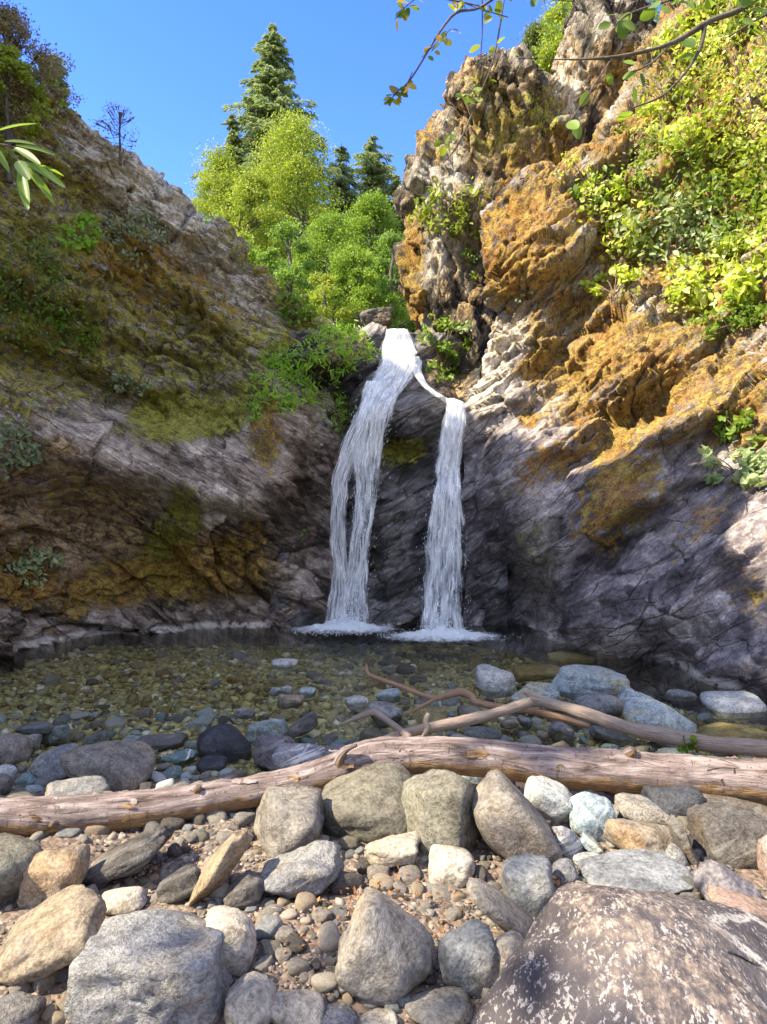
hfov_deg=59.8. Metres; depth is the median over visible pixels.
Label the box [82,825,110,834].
bank cobble
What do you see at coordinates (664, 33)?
slope shrub
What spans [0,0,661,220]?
sky
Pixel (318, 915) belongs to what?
bank cobble
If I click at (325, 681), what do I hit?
submerged cobble
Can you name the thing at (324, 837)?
bank cobble
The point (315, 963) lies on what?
bank cobble
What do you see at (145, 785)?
waterline cobble
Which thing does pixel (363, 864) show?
bank cobble
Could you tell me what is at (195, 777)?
waterline cobble
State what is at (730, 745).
driftwood branch
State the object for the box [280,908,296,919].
bank cobble
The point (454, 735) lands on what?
waterline cobble
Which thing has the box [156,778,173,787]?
waterline cobble
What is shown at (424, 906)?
bank cobble
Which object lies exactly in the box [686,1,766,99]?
slope shrub
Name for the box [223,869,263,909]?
boulder
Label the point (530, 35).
broadleaf tree
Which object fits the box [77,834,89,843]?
bank cobble
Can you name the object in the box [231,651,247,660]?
submerged cobble
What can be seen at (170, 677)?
submerged cobble
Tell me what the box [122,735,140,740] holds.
cobble
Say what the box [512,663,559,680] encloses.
boulder
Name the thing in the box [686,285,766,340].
slope shrub
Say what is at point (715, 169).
slope shrub
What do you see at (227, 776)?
waterline cobble
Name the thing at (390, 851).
boulder
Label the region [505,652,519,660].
submerged cobble
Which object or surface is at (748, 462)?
leafy plant
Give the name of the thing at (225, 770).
waterline cobble
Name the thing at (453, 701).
waterline cobble
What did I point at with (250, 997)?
boulder
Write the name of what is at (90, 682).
submerged cobble
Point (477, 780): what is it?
cobble
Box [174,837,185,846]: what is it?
bank cobble
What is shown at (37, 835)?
bank cobble
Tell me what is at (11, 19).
shrub tree
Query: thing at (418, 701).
waterline cobble
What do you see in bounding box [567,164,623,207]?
leafy plant
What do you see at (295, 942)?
bank cobble
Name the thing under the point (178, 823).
bank cobble
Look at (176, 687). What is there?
submerged cobble
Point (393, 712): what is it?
boulder
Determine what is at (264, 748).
boulder
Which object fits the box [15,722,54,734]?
boulder
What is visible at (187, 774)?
waterline cobble
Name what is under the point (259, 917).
bank cobble
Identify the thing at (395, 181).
broadleaf tree
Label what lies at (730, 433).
leafy plant
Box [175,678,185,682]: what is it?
submerged cobble
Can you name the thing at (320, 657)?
submerged cobble
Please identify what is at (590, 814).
boulder
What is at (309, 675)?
submerged cobble
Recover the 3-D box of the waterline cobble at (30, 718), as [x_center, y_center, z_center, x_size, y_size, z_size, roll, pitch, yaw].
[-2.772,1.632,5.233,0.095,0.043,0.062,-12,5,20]
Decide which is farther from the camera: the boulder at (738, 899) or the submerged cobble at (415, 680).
the submerged cobble at (415, 680)
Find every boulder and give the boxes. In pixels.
[0,732,33,764]
[0,833,42,906]
[0,884,106,985]
[0,991,46,1023]
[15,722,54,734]
[17,843,90,908]
[26,743,78,781]
[41,724,70,746]
[44,775,109,795]
[59,740,155,791]
[63,909,232,1023]
[82,825,174,885]
[102,886,148,915]
[141,733,187,750]
[156,864,200,903]
[160,749,198,765]
[189,830,253,905]
[196,723,251,763]
[196,755,226,772]
[205,905,255,976]
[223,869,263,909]
[224,971,276,1023]
[245,718,287,745]
[253,735,294,771]
[253,783,323,858]
[259,840,344,898]
[271,743,325,769]
[271,989,324,1023]
[284,712,317,737]
[320,1004,357,1023]
[322,761,411,842]
[325,743,344,755]
[334,887,434,1006]
[359,307,391,327]
[360,1008,397,1023]
[364,831,420,867]
[368,701,402,725]
[401,769,480,855]
[405,986,472,1023]
[410,706,447,721]
[428,844,474,888]
[437,918,497,997]
[464,726,501,739]
[466,877,533,939]
[470,882,766,1023]
[472,769,562,865]
[475,663,516,697]
[494,930,523,976]
[501,853,555,917]
[509,682,560,706]
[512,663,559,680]
[524,776,572,826]
[547,651,595,666]
[550,826,582,856]
[551,664,629,699]
[569,791,615,841]
[573,692,623,715]
[573,852,599,864]
[575,849,693,893]
[588,725,640,746]
[603,818,673,851]
[613,793,669,825]
[617,685,634,699]
[622,691,696,747]
[640,785,704,816]
[666,814,698,866]
[686,803,766,869]
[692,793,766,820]
[693,860,761,900]
[696,722,766,739]
[700,691,766,720]
[705,884,766,920]
[757,835,766,881]
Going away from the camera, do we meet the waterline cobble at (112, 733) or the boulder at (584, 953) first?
the boulder at (584, 953)
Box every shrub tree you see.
[0,0,88,145]
[0,42,57,183]
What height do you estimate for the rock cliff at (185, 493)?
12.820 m
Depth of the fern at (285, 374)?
9.09 m
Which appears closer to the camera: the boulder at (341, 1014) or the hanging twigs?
the boulder at (341, 1014)
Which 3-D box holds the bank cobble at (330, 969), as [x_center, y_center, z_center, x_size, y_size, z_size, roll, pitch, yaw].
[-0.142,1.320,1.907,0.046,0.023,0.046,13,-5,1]
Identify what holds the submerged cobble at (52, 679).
on the creek bed
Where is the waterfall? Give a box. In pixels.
[285,329,520,641]
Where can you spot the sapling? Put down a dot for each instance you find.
(54, 81)
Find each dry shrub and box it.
[606,120,654,166]
[630,28,697,112]
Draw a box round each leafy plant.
[3,545,66,590]
[55,212,103,253]
[104,392,114,403]
[274,290,324,327]
[300,529,308,536]
[408,176,491,238]
[416,315,471,360]
[425,341,460,383]
[427,313,441,328]
[455,320,473,339]
[460,242,480,263]
[465,230,480,279]
[515,290,532,302]
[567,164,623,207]
[613,112,628,134]
[697,445,766,490]
[712,408,766,446]
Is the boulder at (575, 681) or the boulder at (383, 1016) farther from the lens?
the boulder at (575, 681)
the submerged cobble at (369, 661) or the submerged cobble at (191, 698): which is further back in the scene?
the submerged cobble at (369, 661)
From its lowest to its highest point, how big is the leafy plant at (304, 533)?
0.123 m
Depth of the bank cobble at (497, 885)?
2.35 m
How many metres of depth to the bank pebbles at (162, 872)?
2.29 m
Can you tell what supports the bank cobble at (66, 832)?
on the creek bed
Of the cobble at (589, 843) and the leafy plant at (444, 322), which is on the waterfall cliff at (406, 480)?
the leafy plant at (444, 322)
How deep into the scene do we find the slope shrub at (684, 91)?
8.85 m
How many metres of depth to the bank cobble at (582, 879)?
2.36 m
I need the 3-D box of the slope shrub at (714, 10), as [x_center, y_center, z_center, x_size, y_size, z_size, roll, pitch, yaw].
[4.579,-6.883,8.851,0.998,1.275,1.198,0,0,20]
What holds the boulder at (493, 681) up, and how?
in the water
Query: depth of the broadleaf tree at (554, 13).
35.47 m
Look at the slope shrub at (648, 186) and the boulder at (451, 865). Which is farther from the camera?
the slope shrub at (648, 186)
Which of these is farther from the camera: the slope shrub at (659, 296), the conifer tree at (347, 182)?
the conifer tree at (347, 182)
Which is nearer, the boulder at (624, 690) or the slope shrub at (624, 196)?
the boulder at (624, 690)
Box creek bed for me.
[0,641,766,1023]
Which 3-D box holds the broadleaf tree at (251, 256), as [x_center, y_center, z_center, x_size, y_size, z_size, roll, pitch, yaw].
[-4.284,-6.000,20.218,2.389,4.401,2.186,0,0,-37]
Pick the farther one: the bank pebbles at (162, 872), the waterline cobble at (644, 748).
the waterline cobble at (644, 748)
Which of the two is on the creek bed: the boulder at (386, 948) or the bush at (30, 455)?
the boulder at (386, 948)
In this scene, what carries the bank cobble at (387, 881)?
on the creek bed
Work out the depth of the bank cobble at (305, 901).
2.24 m
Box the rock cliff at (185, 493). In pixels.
[0,61,356,674]
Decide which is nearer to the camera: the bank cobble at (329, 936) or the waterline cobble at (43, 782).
the bank cobble at (329, 936)
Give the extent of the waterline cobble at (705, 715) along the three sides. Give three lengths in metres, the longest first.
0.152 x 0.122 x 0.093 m
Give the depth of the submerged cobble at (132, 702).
5.75 m
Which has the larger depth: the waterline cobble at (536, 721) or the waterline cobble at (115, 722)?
the waterline cobble at (536, 721)
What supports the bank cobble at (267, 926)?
on the creek bed
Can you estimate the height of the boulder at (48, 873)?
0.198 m
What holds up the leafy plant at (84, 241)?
on the rock cliff at (185, 493)
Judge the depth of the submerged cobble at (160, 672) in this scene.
6.84 m
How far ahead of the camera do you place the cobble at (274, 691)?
5.62 m
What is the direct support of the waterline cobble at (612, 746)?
on the creek bed
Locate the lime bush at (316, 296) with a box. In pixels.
[295,271,358,333]
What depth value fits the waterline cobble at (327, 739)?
4.62 m
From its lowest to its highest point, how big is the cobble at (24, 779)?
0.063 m
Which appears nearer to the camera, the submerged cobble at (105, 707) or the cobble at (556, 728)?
the cobble at (556, 728)
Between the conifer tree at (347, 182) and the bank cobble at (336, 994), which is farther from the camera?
the conifer tree at (347, 182)
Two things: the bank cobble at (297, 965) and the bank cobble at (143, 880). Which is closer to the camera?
the bank cobble at (297, 965)
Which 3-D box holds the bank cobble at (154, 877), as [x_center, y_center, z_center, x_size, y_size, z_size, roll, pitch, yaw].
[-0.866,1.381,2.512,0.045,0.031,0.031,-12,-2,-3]
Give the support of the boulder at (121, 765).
on the creek bed
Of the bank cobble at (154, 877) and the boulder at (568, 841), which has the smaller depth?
the bank cobble at (154, 877)
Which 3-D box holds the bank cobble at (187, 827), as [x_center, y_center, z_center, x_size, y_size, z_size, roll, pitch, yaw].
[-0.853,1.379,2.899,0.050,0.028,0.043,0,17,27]
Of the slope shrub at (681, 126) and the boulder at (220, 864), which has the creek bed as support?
the boulder at (220, 864)
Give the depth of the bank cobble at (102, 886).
2.44 m
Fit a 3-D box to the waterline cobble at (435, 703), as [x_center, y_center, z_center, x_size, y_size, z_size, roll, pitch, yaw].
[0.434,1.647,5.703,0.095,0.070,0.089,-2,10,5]
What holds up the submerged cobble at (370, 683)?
on the creek bed
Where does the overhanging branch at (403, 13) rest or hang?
on the terrain
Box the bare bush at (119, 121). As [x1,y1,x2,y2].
[86,101,142,165]
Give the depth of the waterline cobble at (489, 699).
5.85 m
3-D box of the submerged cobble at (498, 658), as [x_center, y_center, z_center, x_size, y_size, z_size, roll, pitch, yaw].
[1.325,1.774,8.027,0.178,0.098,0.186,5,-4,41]
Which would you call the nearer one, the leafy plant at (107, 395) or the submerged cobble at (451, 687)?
the submerged cobble at (451, 687)
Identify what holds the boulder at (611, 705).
in the water
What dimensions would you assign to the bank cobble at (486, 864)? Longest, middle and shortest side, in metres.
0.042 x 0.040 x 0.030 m
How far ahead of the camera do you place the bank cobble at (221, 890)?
2.32 m
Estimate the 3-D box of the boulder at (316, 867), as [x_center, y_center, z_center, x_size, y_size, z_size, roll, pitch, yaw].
[-0.295,1.293,2.376,0.304,0.154,0.231,0,0,0]
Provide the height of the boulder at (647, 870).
0.068 m
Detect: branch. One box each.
[0,123,64,208]
[341,690,766,757]
[362,664,590,728]
[383,0,575,106]
[511,0,766,138]
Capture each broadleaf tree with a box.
[185,135,262,251]
[207,160,299,294]
[234,98,351,321]
[245,238,264,265]
[254,216,333,322]
[286,205,380,334]
[305,239,407,334]
[318,188,410,332]
[364,229,416,332]
[370,174,416,332]
[517,14,553,68]
[531,13,563,74]
[536,0,572,30]
[645,0,660,22]
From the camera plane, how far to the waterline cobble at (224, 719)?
5.19 m
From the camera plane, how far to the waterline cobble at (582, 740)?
4.73 m
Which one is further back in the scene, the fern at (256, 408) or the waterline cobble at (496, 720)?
the fern at (256, 408)
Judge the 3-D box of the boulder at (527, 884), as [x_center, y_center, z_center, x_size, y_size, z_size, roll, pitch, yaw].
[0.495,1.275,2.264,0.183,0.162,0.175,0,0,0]
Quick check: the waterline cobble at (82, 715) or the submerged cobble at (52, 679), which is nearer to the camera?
the waterline cobble at (82, 715)
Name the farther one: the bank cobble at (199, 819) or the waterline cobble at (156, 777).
the waterline cobble at (156, 777)
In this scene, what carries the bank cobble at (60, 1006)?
on the creek bed
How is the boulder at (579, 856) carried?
on the creek bed
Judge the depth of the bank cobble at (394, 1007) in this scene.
1.78 m
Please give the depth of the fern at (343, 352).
9.31 m
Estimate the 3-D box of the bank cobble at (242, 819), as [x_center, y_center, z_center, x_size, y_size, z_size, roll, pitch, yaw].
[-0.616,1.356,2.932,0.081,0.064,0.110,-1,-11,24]
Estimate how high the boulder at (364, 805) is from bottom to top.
0.286 m
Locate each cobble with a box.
[0,715,6,723]
[0,764,17,778]
[0,773,13,794]
[5,788,32,796]
[7,725,18,728]
[8,983,31,992]
[11,713,22,718]
[14,773,36,786]
[17,765,26,772]
[25,785,43,792]
[26,717,35,721]
[27,734,42,752]
[29,831,44,841]
[32,971,57,993]
[33,778,49,786]
[40,1003,58,1021]
[43,673,58,685]
[48,1011,65,1023]
[50,653,61,659]
[52,714,69,725]
[55,828,82,837]
[56,968,68,982]
[58,683,76,694]
[58,999,64,1011]
[61,992,66,1000]
[70,712,89,719]
[71,721,82,728]
[72,731,84,741]
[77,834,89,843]
[80,688,95,694]
[80,700,93,704]
[81,725,90,729]
[82,731,108,745]
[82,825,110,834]
[85,678,98,685]
[86,884,98,893]
[89,712,99,718]
[90,719,105,728]
[93,704,109,710]
[96,882,108,889]
[103,717,125,728]
[107,730,116,738]
[113,659,122,664]
[117,677,128,682]
[119,730,128,736]
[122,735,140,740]
[124,877,133,884]
[127,699,136,706]
[128,671,138,676]
[129,662,145,668]
[129,827,142,832]
[130,730,142,735]
[134,708,152,718]
[139,782,151,789]
[139,877,148,883]
[141,656,154,661]
[143,719,151,724]
[143,821,160,831]
[147,883,153,890]
[148,874,159,880]
[149,770,166,782]
[149,892,157,903]
[155,669,172,677]
[155,712,167,723]
[155,762,170,770]
[156,652,167,657]
[156,705,171,713]
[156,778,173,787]
[160,817,184,830]
[162,680,173,684]
[162,765,182,778]
[167,714,186,722]
[167,842,182,857]
[168,675,176,679]
[169,685,181,690]
[172,781,189,786]
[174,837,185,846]
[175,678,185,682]
[179,778,189,782]
[180,771,191,779]
[181,845,191,853]
[182,824,193,831]
[182,831,196,844]
[184,740,196,749]
[185,715,212,731]
[185,766,196,774]
[187,696,195,699]
[191,775,199,780]
[192,814,206,824]
[192,828,208,841]
[194,706,216,719]
[196,903,205,909]
[200,770,211,779]
[206,810,227,823]
[207,900,215,908]
[208,679,220,687]
[208,882,228,898]
[210,830,217,835]
[214,897,222,905]
[216,773,238,779]
[216,830,232,844]
[217,767,233,776]
[218,715,232,723]
[220,649,232,654]
[226,674,248,685]
[227,823,239,830]
[229,714,237,718]
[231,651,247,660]
[232,770,247,777]
[232,812,255,827]
[234,809,245,812]
[236,708,255,719]
[243,659,255,663]
[243,685,260,695]
[243,829,254,840]
[245,905,256,912]
[253,954,272,973]
[254,641,261,648]
[255,914,264,925]
[255,914,283,941]
[260,939,281,956]
[261,904,282,913]
[264,897,275,906]
[269,687,280,696]
[270,679,283,685]
[271,658,297,669]
[274,947,292,962]
[275,925,295,944]
[277,694,303,708]
[277,896,290,906]
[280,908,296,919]
[281,685,292,693]
[285,932,306,953]
[286,956,309,976]
[291,689,299,694]
[294,891,317,912]
[297,926,308,936]
[299,687,315,697]
[299,971,308,983]
[300,736,318,743]
[300,916,311,924]
[306,670,321,679]
[307,931,316,939]
[310,958,320,970]
[311,906,332,922]
[311,971,337,992]
[314,653,325,659]
[318,834,329,840]
[318,921,340,952]
[319,679,329,684]
[320,900,330,907]
[322,733,337,744]
[324,956,336,966]
[327,967,334,972]
[328,871,365,894]
[330,905,349,920]
[331,840,341,849]
[332,714,345,721]
[334,738,347,744]
[334,985,344,993]
[334,990,339,998]
[337,663,353,669]
[338,690,354,696]
[338,835,358,849]
[342,992,353,1005]
[344,695,368,709]
[345,849,354,858]
[348,738,358,743]
[353,685,365,690]
[355,643,369,650]
[355,846,364,854]
[356,857,369,874]
[359,727,382,741]
[360,1000,377,1008]
[363,659,375,666]
[367,678,385,688]
[367,864,390,878]
[369,872,394,891]
[370,670,379,675]
[375,646,388,654]
[376,688,400,702]
[378,658,391,665]
[380,728,388,733]
[381,668,396,675]
[384,1002,399,1013]
[389,674,403,684]
[392,658,400,663]
[392,892,403,898]
[393,881,407,893]
[395,651,405,656]
[396,663,414,674]
[396,864,421,885]
[397,719,405,726]
[397,993,410,1007]
[398,699,410,705]
[409,675,426,684]
[411,880,423,896]
[412,643,427,652]
[414,698,424,704]
[417,899,435,911]
[418,661,436,672]
[422,893,430,900]
[424,974,436,984]
[426,879,433,892]
[429,701,439,705]
[431,883,451,901]
[441,696,461,706]
[443,907,462,921]
[445,643,454,648]
[445,731,455,736]
[447,683,455,688]
[448,885,460,891]
[451,734,467,736]
[451,892,465,901]
[456,664,468,670]
[457,705,482,715]
[462,776,480,783]
[469,655,482,667]
[473,865,487,881]
[478,854,484,860]
[481,861,490,869]
[481,987,489,999]
[483,697,494,701]
[485,655,501,661]
[487,881,501,889]
[488,718,498,722]
[500,718,519,729]
[501,735,511,741]
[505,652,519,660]
[509,713,525,716]
[514,729,529,737]
[516,715,532,728]
[519,735,541,744]
[520,654,528,659]
[531,717,541,724]
[536,730,549,740]
[548,721,574,746]
[550,740,569,746]
[552,858,578,886]
[578,876,586,882]
[579,737,588,744]
[580,832,603,854]
[581,728,588,734]
[601,743,620,749]
[635,746,650,751]
[646,742,661,751]
[657,747,685,753]
[665,689,696,703]
[665,843,688,866]
[677,816,687,828]
[679,892,694,897]
[681,875,698,892]
[694,849,702,855]
[697,713,711,720]
[700,855,712,861]
[711,752,725,756]
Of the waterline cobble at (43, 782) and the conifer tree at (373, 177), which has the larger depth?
the conifer tree at (373, 177)
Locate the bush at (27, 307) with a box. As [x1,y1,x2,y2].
[0,217,92,355]
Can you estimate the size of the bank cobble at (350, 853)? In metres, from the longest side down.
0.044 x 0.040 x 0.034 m
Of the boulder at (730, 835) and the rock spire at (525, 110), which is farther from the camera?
the rock spire at (525, 110)
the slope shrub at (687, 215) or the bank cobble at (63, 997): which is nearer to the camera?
the bank cobble at (63, 997)
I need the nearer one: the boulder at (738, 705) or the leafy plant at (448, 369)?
the boulder at (738, 705)
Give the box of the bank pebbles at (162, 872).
[0,765,766,1023]
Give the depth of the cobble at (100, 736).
4.58 m
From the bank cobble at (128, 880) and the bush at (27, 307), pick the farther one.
the bush at (27, 307)
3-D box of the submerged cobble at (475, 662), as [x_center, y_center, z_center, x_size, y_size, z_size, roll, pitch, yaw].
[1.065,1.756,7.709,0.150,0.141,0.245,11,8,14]
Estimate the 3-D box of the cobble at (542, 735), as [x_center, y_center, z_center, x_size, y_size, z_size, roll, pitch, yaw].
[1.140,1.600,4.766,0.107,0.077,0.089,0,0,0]
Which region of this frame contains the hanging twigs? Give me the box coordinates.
[434,0,504,163]
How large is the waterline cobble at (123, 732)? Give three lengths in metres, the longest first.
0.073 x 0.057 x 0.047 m
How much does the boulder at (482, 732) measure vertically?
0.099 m
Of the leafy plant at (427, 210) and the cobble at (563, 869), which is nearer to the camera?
the cobble at (563, 869)
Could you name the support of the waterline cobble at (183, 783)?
on the creek bed
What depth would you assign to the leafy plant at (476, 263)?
10.43 m
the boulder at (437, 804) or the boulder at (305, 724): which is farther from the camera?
the boulder at (305, 724)
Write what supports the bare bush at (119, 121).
on the rock cliff at (185, 493)
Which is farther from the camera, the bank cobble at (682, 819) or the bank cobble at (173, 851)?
the bank cobble at (682, 819)
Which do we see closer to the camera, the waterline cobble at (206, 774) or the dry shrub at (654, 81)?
the waterline cobble at (206, 774)
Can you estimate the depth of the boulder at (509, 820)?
2.47 m
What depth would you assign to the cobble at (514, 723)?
4.76 m
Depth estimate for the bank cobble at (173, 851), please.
2.67 m
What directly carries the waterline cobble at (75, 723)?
on the creek bed
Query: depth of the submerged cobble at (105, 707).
5.56 m
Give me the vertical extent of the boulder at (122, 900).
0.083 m
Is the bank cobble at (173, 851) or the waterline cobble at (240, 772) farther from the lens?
the waterline cobble at (240, 772)
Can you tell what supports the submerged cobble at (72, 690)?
on the creek bed
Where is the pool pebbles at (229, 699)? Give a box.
[0,639,766,744]
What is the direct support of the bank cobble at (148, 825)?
on the creek bed
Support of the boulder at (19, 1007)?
on the creek bed
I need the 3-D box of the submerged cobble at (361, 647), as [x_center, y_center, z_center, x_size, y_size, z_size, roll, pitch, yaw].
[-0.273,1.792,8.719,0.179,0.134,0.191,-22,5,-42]
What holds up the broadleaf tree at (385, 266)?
on the terrain
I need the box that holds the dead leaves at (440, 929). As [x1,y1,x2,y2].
[251,840,479,990]
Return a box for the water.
[0,622,766,758]
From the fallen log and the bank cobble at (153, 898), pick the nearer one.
the bank cobble at (153, 898)
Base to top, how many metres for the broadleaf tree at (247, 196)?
8.131 m
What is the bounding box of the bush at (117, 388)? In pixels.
[107,373,152,395]
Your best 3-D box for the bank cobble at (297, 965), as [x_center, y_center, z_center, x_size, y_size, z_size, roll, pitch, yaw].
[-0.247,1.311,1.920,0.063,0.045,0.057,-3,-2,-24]
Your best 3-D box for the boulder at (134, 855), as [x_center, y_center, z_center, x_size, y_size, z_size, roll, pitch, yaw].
[-0.996,1.332,2.554,0.326,0.206,0.270,0,0,0]
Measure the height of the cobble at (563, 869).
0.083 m
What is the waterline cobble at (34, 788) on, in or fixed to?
on the creek bed
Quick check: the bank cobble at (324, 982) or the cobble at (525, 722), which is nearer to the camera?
the bank cobble at (324, 982)
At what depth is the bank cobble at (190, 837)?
2.78 m
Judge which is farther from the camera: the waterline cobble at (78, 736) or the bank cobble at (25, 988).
the waterline cobble at (78, 736)
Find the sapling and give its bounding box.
[31,55,72,107]
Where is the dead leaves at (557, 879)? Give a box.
[550,863,566,888]
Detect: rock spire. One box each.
[393,42,588,374]
[551,0,656,141]
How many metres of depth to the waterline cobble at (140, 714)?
5.32 m
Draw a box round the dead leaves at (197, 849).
[93,825,321,880]
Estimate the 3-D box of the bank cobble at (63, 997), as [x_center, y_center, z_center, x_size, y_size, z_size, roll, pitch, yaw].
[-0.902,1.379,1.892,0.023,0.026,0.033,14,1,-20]
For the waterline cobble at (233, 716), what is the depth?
5.32 m
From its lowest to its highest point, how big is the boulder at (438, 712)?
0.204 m
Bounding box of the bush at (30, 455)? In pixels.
[0,415,50,479]
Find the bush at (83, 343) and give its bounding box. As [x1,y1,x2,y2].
[13,294,104,366]
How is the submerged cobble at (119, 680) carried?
on the creek bed
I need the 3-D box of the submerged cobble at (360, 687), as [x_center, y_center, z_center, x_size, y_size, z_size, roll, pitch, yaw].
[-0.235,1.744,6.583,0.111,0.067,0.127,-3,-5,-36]
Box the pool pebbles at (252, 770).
[0,694,766,776]
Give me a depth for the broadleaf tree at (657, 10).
35.91 m
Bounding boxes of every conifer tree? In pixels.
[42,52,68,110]
[189,23,354,321]
[200,113,268,230]
[311,144,415,329]
[342,135,417,331]
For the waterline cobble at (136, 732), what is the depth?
4.85 m
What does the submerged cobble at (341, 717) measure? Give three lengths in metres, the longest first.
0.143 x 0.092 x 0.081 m
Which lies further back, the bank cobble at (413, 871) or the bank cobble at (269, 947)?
the bank cobble at (413, 871)
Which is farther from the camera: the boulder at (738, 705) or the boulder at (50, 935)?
the boulder at (738, 705)
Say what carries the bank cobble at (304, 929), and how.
on the creek bed
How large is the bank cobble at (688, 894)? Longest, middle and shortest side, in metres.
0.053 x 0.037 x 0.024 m
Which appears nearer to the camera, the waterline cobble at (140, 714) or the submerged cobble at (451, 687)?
the waterline cobble at (140, 714)
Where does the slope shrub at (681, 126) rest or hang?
on the rock wall
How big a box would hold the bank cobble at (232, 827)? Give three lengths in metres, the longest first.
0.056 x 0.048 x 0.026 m
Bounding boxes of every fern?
[241,393,266,422]
[245,339,322,414]
[295,317,382,387]
[306,424,320,443]
[310,386,353,435]
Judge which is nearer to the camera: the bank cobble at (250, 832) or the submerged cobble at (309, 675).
the bank cobble at (250, 832)
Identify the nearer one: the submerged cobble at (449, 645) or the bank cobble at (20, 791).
the bank cobble at (20, 791)
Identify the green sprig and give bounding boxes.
[676,735,709,754]
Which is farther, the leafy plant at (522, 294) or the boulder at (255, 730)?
the leafy plant at (522, 294)
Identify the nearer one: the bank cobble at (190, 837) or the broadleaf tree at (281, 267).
the bank cobble at (190, 837)
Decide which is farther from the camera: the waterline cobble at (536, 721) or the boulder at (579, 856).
the waterline cobble at (536, 721)
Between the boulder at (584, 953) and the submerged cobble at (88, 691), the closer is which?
the boulder at (584, 953)
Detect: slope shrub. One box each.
[553,151,618,198]
[575,171,658,232]
[579,263,641,298]
[599,213,665,264]
[611,184,753,280]
[612,127,720,224]
[615,258,713,312]
[621,98,709,152]
[636,49,744,148]
[646,3,741,81]
[657,99,766,198]
[660,233,764,313]
[676,167,765,257]
[686,0,766,32]
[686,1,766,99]
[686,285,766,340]
[699,53,766,161]
[709,216,766,304]
[710,0,766,65]
[721,135,766,237]
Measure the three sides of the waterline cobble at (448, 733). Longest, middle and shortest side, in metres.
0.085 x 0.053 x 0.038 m
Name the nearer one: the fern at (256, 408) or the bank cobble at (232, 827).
the bank cobble at (232, 827)
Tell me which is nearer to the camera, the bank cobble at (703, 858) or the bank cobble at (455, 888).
the bank cobble at (455, 888)
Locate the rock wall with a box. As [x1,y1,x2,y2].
[461,0,766,725]
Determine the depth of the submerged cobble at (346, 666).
7.39 m
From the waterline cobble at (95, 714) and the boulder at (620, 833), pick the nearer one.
the boulder at (620, 833)
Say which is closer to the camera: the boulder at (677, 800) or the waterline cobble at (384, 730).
the boulder at (677, 800)
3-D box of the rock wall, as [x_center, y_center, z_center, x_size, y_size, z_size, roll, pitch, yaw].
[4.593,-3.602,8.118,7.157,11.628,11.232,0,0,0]
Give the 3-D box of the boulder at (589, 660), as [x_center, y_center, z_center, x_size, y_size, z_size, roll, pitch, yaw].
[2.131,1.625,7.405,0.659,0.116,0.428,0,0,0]
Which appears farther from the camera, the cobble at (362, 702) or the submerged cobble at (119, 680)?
the submerged cobble at (119, 680)
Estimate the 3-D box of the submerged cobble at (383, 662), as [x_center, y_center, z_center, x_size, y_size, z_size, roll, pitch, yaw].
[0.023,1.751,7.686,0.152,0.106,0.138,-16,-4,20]
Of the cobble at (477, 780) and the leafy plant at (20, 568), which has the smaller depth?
the cobble at (477, 780)
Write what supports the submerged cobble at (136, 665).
on the creek bed
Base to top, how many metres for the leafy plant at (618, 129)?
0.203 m
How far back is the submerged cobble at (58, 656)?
7.46 m
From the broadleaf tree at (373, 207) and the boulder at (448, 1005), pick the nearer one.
the boulder at (448, 1005)
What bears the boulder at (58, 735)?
on the creek bed
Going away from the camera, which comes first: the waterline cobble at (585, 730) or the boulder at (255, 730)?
the boulder at (255, 730)
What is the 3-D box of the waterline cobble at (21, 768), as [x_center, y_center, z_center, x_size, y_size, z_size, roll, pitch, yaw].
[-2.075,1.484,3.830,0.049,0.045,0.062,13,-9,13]
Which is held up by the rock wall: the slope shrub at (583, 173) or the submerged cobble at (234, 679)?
the slope shrub at (583, 173)
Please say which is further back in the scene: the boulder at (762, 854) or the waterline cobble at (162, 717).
the waterline cobble at (162, 717)
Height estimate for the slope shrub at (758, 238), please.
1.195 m
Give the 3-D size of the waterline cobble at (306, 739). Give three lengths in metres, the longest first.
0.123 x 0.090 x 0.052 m
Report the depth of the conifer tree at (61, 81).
11.99 m
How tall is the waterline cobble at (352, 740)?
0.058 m
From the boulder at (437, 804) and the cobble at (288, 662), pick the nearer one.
the boulder at (437, 804)
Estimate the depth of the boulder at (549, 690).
5.38 m
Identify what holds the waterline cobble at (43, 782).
on the creek bed
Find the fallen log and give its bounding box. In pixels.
[0,735,766,835]
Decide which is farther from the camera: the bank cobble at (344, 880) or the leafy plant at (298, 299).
the leafy plant at (298, 299)
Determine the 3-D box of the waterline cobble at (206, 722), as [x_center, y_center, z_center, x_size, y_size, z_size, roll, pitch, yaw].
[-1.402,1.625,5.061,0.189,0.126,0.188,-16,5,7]
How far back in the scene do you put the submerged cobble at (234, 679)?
6.74 m
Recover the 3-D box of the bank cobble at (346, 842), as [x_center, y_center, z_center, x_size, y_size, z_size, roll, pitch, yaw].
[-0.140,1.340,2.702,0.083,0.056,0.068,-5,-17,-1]
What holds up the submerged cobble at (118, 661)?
on the creek bed
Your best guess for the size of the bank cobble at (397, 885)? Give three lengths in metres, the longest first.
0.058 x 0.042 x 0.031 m
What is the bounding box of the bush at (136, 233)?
[103,199,169,277]
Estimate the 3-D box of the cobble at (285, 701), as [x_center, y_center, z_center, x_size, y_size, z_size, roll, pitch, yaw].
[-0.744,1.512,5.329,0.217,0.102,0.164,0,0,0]
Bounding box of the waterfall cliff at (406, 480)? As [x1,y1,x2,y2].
[269,322,507,647]
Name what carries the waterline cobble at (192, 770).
on the creek bed
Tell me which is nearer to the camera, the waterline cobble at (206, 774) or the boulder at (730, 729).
the waterline cobble at (206, 774)

